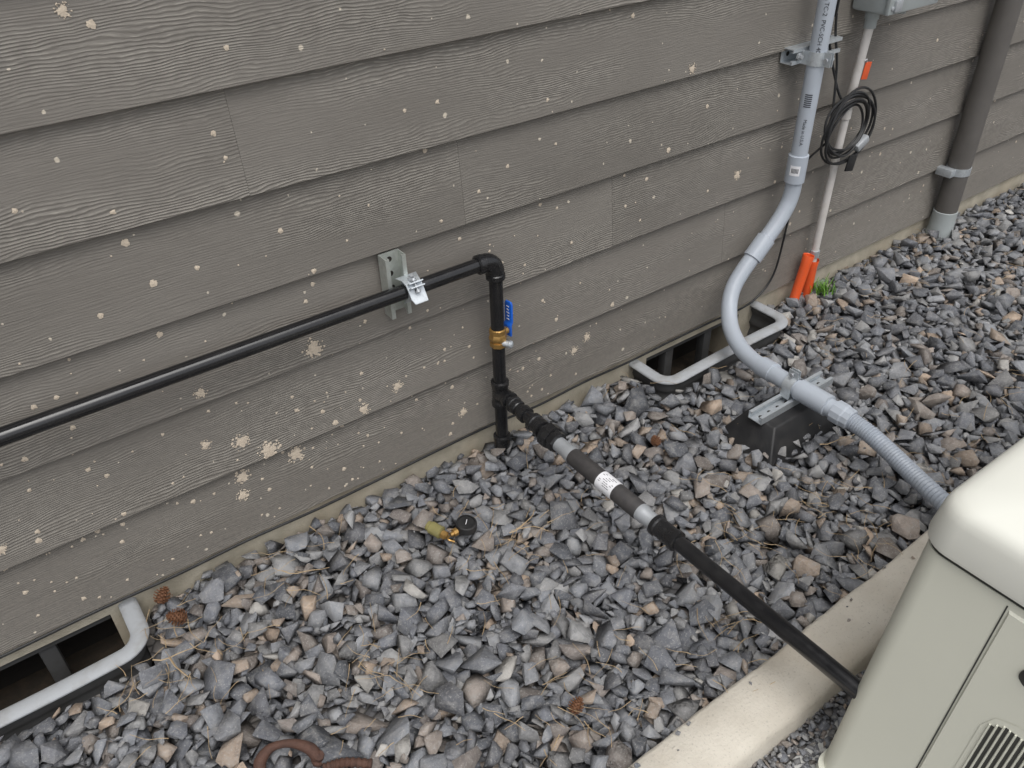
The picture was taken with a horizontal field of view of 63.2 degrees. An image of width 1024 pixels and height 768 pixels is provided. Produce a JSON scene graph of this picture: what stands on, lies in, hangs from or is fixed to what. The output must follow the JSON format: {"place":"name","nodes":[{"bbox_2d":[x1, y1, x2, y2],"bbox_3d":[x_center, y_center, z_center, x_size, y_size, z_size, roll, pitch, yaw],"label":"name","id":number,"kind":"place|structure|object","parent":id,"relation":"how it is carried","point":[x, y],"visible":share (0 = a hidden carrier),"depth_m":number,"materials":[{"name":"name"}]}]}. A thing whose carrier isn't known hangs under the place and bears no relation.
{"place":"outdoors","nodes":[
{"label":"outdoors","id":0,"kind":"place"},
{"bbox_2d":[0,182,1023,767],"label":"gravel","id":1,"kind":"structure","parent":0,"point":[408,554],"depth_m":1.92,"materials":[{"name":"grey gravel"}]},
{"bbox_2d":[153,586,170,603],"bbox_3d":[-0.775,0.468,1.843,0.039,0.037,0.037,-24,42,-28],"label":"pine cone","id":2,"kind":"object","parent":1,"relation":"on","point":[162,596],"visible":1,"depth_m":1.83,"materials":[{"name":"brown plant"}]},
{"bbox_2d":[166,608,187,625],"bbox_3d":[-0.722,0.502,1.795,0.044,0.041,0.040,-24,42,-28],"label":"pine cone","id":3,"kind":"object","parent":1,"relation":"on","point":[174,617],"visible":1,"depth_m":1.79,"materials":[{"name":"brown plant"}]},
{"bbox_2d":[253,739,372,767],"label":"rusty pipe clamp","id":4,"kind":"object","parent":1,"relation":"on","point":[313,752],"visible":1,"depth_m":1.53,"materials":[{"name":"metal"}]},
{"bbox_2d":[0,143,824,658],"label":"ground cable","id":5,"kind":"object","parent":1,"relation":"on","point":[372,481],"visible":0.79,"depth_m":2.06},
{"bbox_2d":[0,253,860,698],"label":"gas pipe","id":6,"kind":"object","parent":1,"relation":"on","point":[548,435],"visible":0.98,"depth_m":1.66,"materials":[{"name":"black metal"}]},
{"bbox_2d":[489,300,513,349],"bbox_3d":[-0.022,-0.140,2.034,0.063,0.112,0.060,-24,42,-28],"label":"shutoff valve","id":7,"kind":"object","parent":6,"relation":"attached to","point":[498,340],"visible":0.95,"depth_m":2.04,"materials":[{"name":"gold metal"}]},
{"bbox_2d":[553,437,657,527],"bbox_3d":[0.211,0.223,1.893,0.044,0.045,0.339,-24,42,-28],"label":"flexible gas connector","id":8,"kind":"object","parent":6,"relation":"attached to","point":[618,493],"visible":0.96,"depth_m":1.87,"materials":[{"name":"metal"}]},
{"bbox_2d":[425,521,454,542],"bbox_3d":[-0.164,0.351,1.957,0.092,0.034,0.033,23,43,30],"label":"brass test fitting","id":9,"kind":"object","parent":1,"relation":"on","point":[435,529],"visible":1,"depth_m":1.95,"materials":[{"name":"gold metal"}]},
{"bbox_2d":[449,515,476,536],"bbox_3d":[-0.116,0.339,1.973,0.071,0.026,0.052,-24,42,-28],"label":"pressure gauge","id":10,"kind":"object","parent":1,"relation":"on","point":[466,525],"visible":1,"depth_m":1.97,"materials":[{"name":"black plastic"}]},
{"bbox_2d":[97,203,1023,767],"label":"pine needle litter","id":11,"kind":"object","parent":1,"relation":"on","point":[549,597],"visible":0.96,"depth_m":1.78,"materials":[{"name":"beige plant"}]},
{"bbox_2d":[568,696,583,714],"bbox_3d":[0.124,0.622,1.610,0.036,0.032,0.032,-24,42,-28],"label":"pine cone","id":12,"kind":"object","parent":1,"relation":"on","point":[576,705],"visible":0.99,"depth_m":1.60,"materials":[{"name":"brown plant"}]},
{"bbox_2d":[650,435,660,446],"bbox_3d":[0.387,0.153,2.238,0.030,0.030,0.031,15,40,22],"label":"pine cone","id":13,"kind":"object","parent":1,"relation":"on","point":[655,440],"visible":1,"depth_m":2.23,"materials":[{"name":"brown plant"}]},
{"bbox_2d":[723,367,835,471],"bbox_3d":[0.755,0.052,2.282,0.343,0.190,0.201,-24,42,-28],"label":"conduit support block","id":14,"kind":"object","parent":1,"relation":"on","point":[771,426],"depth_m":2.25,"materials":[{"name":"black rubber"}]},
{"bbox_2d":[721,0,948,510],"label":"electrical conduit","id":15,"kind":"object","parent":14,"relation":"attached to","point":[815,55],"visible":0.89,"depth_m":2.29,"materials":[{"name":"grey plastic"}]},
{"bbox_2d":[820,0,876,170],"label":"cable coil","id":16,"kind":"object","parent":15,"relation":"attached to","point":[860,140],"visible":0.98,"depth_m":2.48,"materials":[{"name":"rubber"}]},
{"bbox_2d":[789,253,818,299],"bbox_3d":[0.991,-0.361,2.824,0.109,0.181,0.041,-24,42,-28],"label":"orange conduit sleeve","id":17,"kind":"object","parent":1,"relation":"on","point":[805,277],"visible":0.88,"depth_m":2.81,"materials":[{"name":"plastic"}]},
{"bbox_2d":[810,274,843,295],"bbox_3d":[1.066,-0.337,2.850,0.110,0.045,0.089,-13,38,-15],"label":"weed","id":18,"kind":"object","parent":1,"relation":"on","point":[824,289],"visible":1,"depth_m":2.85,"materials":[{"name":"green plant"}]},
{"bbox_2d":[810,28,873,261],"bbox_3d":[1.014,-0.669,2.620,0.040,0.871,0.043,-24,42,-28],"label":"white conduit","id":19,"kind":"object","parent":1,"relation":"on","point":[846,117],"visible":0.82,"depth_m":2.56,"materials":[{"name":"plastic"}]},
{"bbox_2d":[861,59,871,79],"bbox_3d":[1.040,-0.927,2.451,0.012,0.069,0.066,24,43,31],"label":"orange cable tag","id":20,"kind":"object","parent":19,"relation":"attached to","point":[866,70],"visible":1,"depth_m":2.46,"materials":[{"name":"plastic"}]},
{"bbox_2d":[925,0,1023,241],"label":"downspout","id":21,"kind":"object","parent":1,"relation":"on","point":[955,172],"visible":0.97,"depth_m":2.94,"materials":[{"name":"paint"}]},
{"bbox_2d":[53,238,1022,767],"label":"soil sheet","id":22,"kind":"object","parent":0,"point":[153,644],"visible":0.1,"depth_m":1.84,"materials":[{"name":"brown soil"}]},
{"bbox_2d":[0,632,124,710],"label":"foundation","id":23,"kind":"object","parent":22,"relation":"on","point":[26,687],"visible":0.12,"depth_m":1.95,"materials":[{"name":"concrete"}]},
{"bbox_2d":[0,615,110,670],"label":"vent frame top","id":24,"kind":"object","parent":23,"relation":"on","point":[34,652],"visible":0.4,"depth_m":1.79,"materials":[{"name":"black metal"}]},
{"bbox_2d":[0,605,109,666],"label":"foundation","id":25,"kind":"object","parent":24,"relation":"on","point":[82,623],"visible":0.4,"depth_m":1.77,"materials":[{"name":"concrete"}]},
{"bbox_2d":[39,644,72,682],"bbox_3d":[-1.014,0.629,1.857,0.035,0.170,0.030,-24,42,-28],"label":"vent post","id":26,"kind":"object","parent":23,"relation":"on","point":[55,663],"visible":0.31,"depth_m":1.83,"materials":[{"name":"grey metal"}]},
{"bbox_2d":[0,615,117,688],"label":"vent back","id":27,"kind":"object","parent":23,"relation":"on","point":[20,670],"depth_m":1.97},
{"bbox_2d":[0,597,154,741],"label":"crawlspace vent well","id":28,"kind":"object","parent":22,"relation":"on","point":[80,686],"visible":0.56,"depth_m":1.70,"materials":[{"name":"metal"}]},
{"bbox_2d":[106,350,646,644],"bbox_3d":[-0.279,0.351,2.392,1.610,0.560,0.171,-24,42,-28],"label":"foundation","id":29,"kind":"object","parent":22,"relation":"on","point":[180,584],"visible":0.14,"depth_m":2.11,"materials":[{"name":"concrete"}]},
{"bbox_2d":[655,349,712,375],"bbox_3d":[0.544,0.086,2.939,0.420,0.300,0.171,-24,42,-28],"label":"foundation","id":30,"kind":"object","parent":22,"relation":"on","point":[683,362],"depth_m":2.90,"materials":[{"name":"concrete"}]},
{"bbox_2d":[657,349,672,375],"bbox_3d":[0.499,-0.054,2.725,0.035,0.170,0.030,-24,42,-28],"label":"vent post","id":31,"kind":"object","parent":30,"relation":"on","point":[664,363],"visible":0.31,"depth_m":2.70,"materials":[{"name":"grey metal"}]},
{"bbox_2d":[646,337,696,369],"bbox_3d":[0.502,-0.144,2.831,0.420,0.240,0.020,-24,42,-28],"label":"vent back","id":32,"kind":"object","parent":30,"relation":"on","point":[683,349],"depth_m":2.91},
{"bbox_2d":[646,323,721,360],"bbox_3d":[0.571,-0.159,2.700,0.416,0.020,0.030,-24,42,-28],"label":"vent frame top","id":33,"kind":"object","parent":30,"relation":"on","point":[681,342],"visible":0.21,"depth_m":2.67,"materials":[{"name":"black metal"}]},
{"bbox_2d":[646,306,739,357],"bbox_3d":[0.535,-0.220,2.714,0.420,0.060,0.171,-24,42,-28],"label":"foundation","id":34,"kind":"object","parent":33,"relation":"on","point":[685,337],"visible":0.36,"depth_m":2.65,"materials":[{"name":"concrete"}]},
{"bbox_2d":[694,330,711,363],"bbox_3d":[0.642,-0.118,2.807,0.035,0.170,0.030,-24,42,-28],"label":"vent post","id":35,"kind":"object","parent":30,"relation":"on","point":[702,346],"visible":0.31,"depth_m":2.79,"materials":[{"name":"grey metal"}]},
{"bbox_2d":[629,301,787,399],"bbox_3d":[0.638,-0.018,2.709,0.584,0.319,0.179,-24,42,-28],"label":"crawlspace vent well","id":36,"kind":"object","parent":22,"relation":"on","point":[767,324],"visible":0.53,"depth_m":2.56,"materials":[{"name":"metal"}]},
{"bbox_2d":[628,530,928,767],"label":"concrete curb","id":37,"kind":"structure","parent":22,"relation":"on","point":[741,723],"depth_m":1.62,"materials":[{"name":"concrete"}]},
{"bbox_2d":[786,720,838,767],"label":"concrete pad","id":38,"kind":"object","parent":22,"relation":"on","point":[821,749],"depth_m":1.59,"materials":[{"name":"grey concrete"}]},
{"bbox_2d":[816,437,1023,767],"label":"standby generator","id":39,"kind":"object","parent":38,"relation":"on","point":[941,684],"visible":1,"depth_m":1.25,"materials":[{"name":"beige paint"}]},
{"bbox_2d":[709,172,1023,352],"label":"foundation","id":40,"kind":"object","parent":22,"relation":"on","point":[774,297],"visible":0.2,"depth_m":3.05,"materials":[{"name":"concrete"}]},
{"bbox_2d":[0,133,1023,653],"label":"siding board","id":41,"kind":"object","parent":40,"relation":"on","point":[104,563],"visible":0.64,"depth_m":2.08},
{"bbox_2d":[0,1,1023,616],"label":"mud splatter","id":42,"kind":"object","parent":41,"relation":"attached to","point":[310,351],"visible":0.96,"depth_m":1.82,"materials":[{"name":"beige soil"}]},
{"bbox_2d":[751,666,867,767],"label":"fine gravel","id":43,"kind":"structure","parent":0,"point":[822,729],"depth_m":1.60,"materials":[{"name":"grey gravel"}]},
{"bbox_2d":[853,0,937,28],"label":"utility box","id":44,"kind":"object","parent":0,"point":[874,10],"visible":1,"depth_m":2.30,"materials":[{"name":"grey plastic"}]},
{"bbox_3d":[0.690,-1.472,1.955,11.900,2.769,0.120,-24,42,-28],"label":"sheathing","id":45,"kind":"object","parent":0,"visible":0},
{"bbox_2d":[0,0,648,134],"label":"siding board","id":46,"kind":"object","parent":45,"relation":"attached to","point":[123,55],"visible":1,"depth_m":1.38,"materials":[{"name":"grey wood"}]},
{"bbox_2d":[0,0,967,263],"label":"siding board","id":47,"kind":"object","parent":45,"relation":"attached to","point":[62,184],"visible":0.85,"depth_m":1.61,"materials":[{"name":"grey wood"}]},
{"bbox_2d":[0,0,1023,378],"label":"siding board","id":48,"kind":"object","parent":45,"relation":"attached to","point":[54,302],"visible":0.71,"depth_m":1.76,"materials":[{"name":"grey wood"}]},
{"bbox_2d":[0,89,1023,570],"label":"siding board","id":49,"kind":"object","parent":45,"relation":"attached to","point":[72,497],"visible":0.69,"depth_m":1.98,"materials":[{"name":"grey wood"}]},
{"bbox_2d":[0,41,1023,480],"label":"siding board","id":50,"kind":"object","parent":45,"relation":"attached to","point":[592,217],"visible":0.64,"depth_m":1.93,"materials":[{"name":"grey wood"}]},
{"bbox_2d":[377,248,427,319],"bbox_3d":[-0.231,-0.208,1.819,0.071,0.147,0.097,-24,42,-28],"label":"pipe bracket","id":51,"kind":"object","parent":50,"relation":"attached to","point":[393,268],"visible":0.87,"depth_m":1.81,"materials":[{"name":"metal"}]}
]}

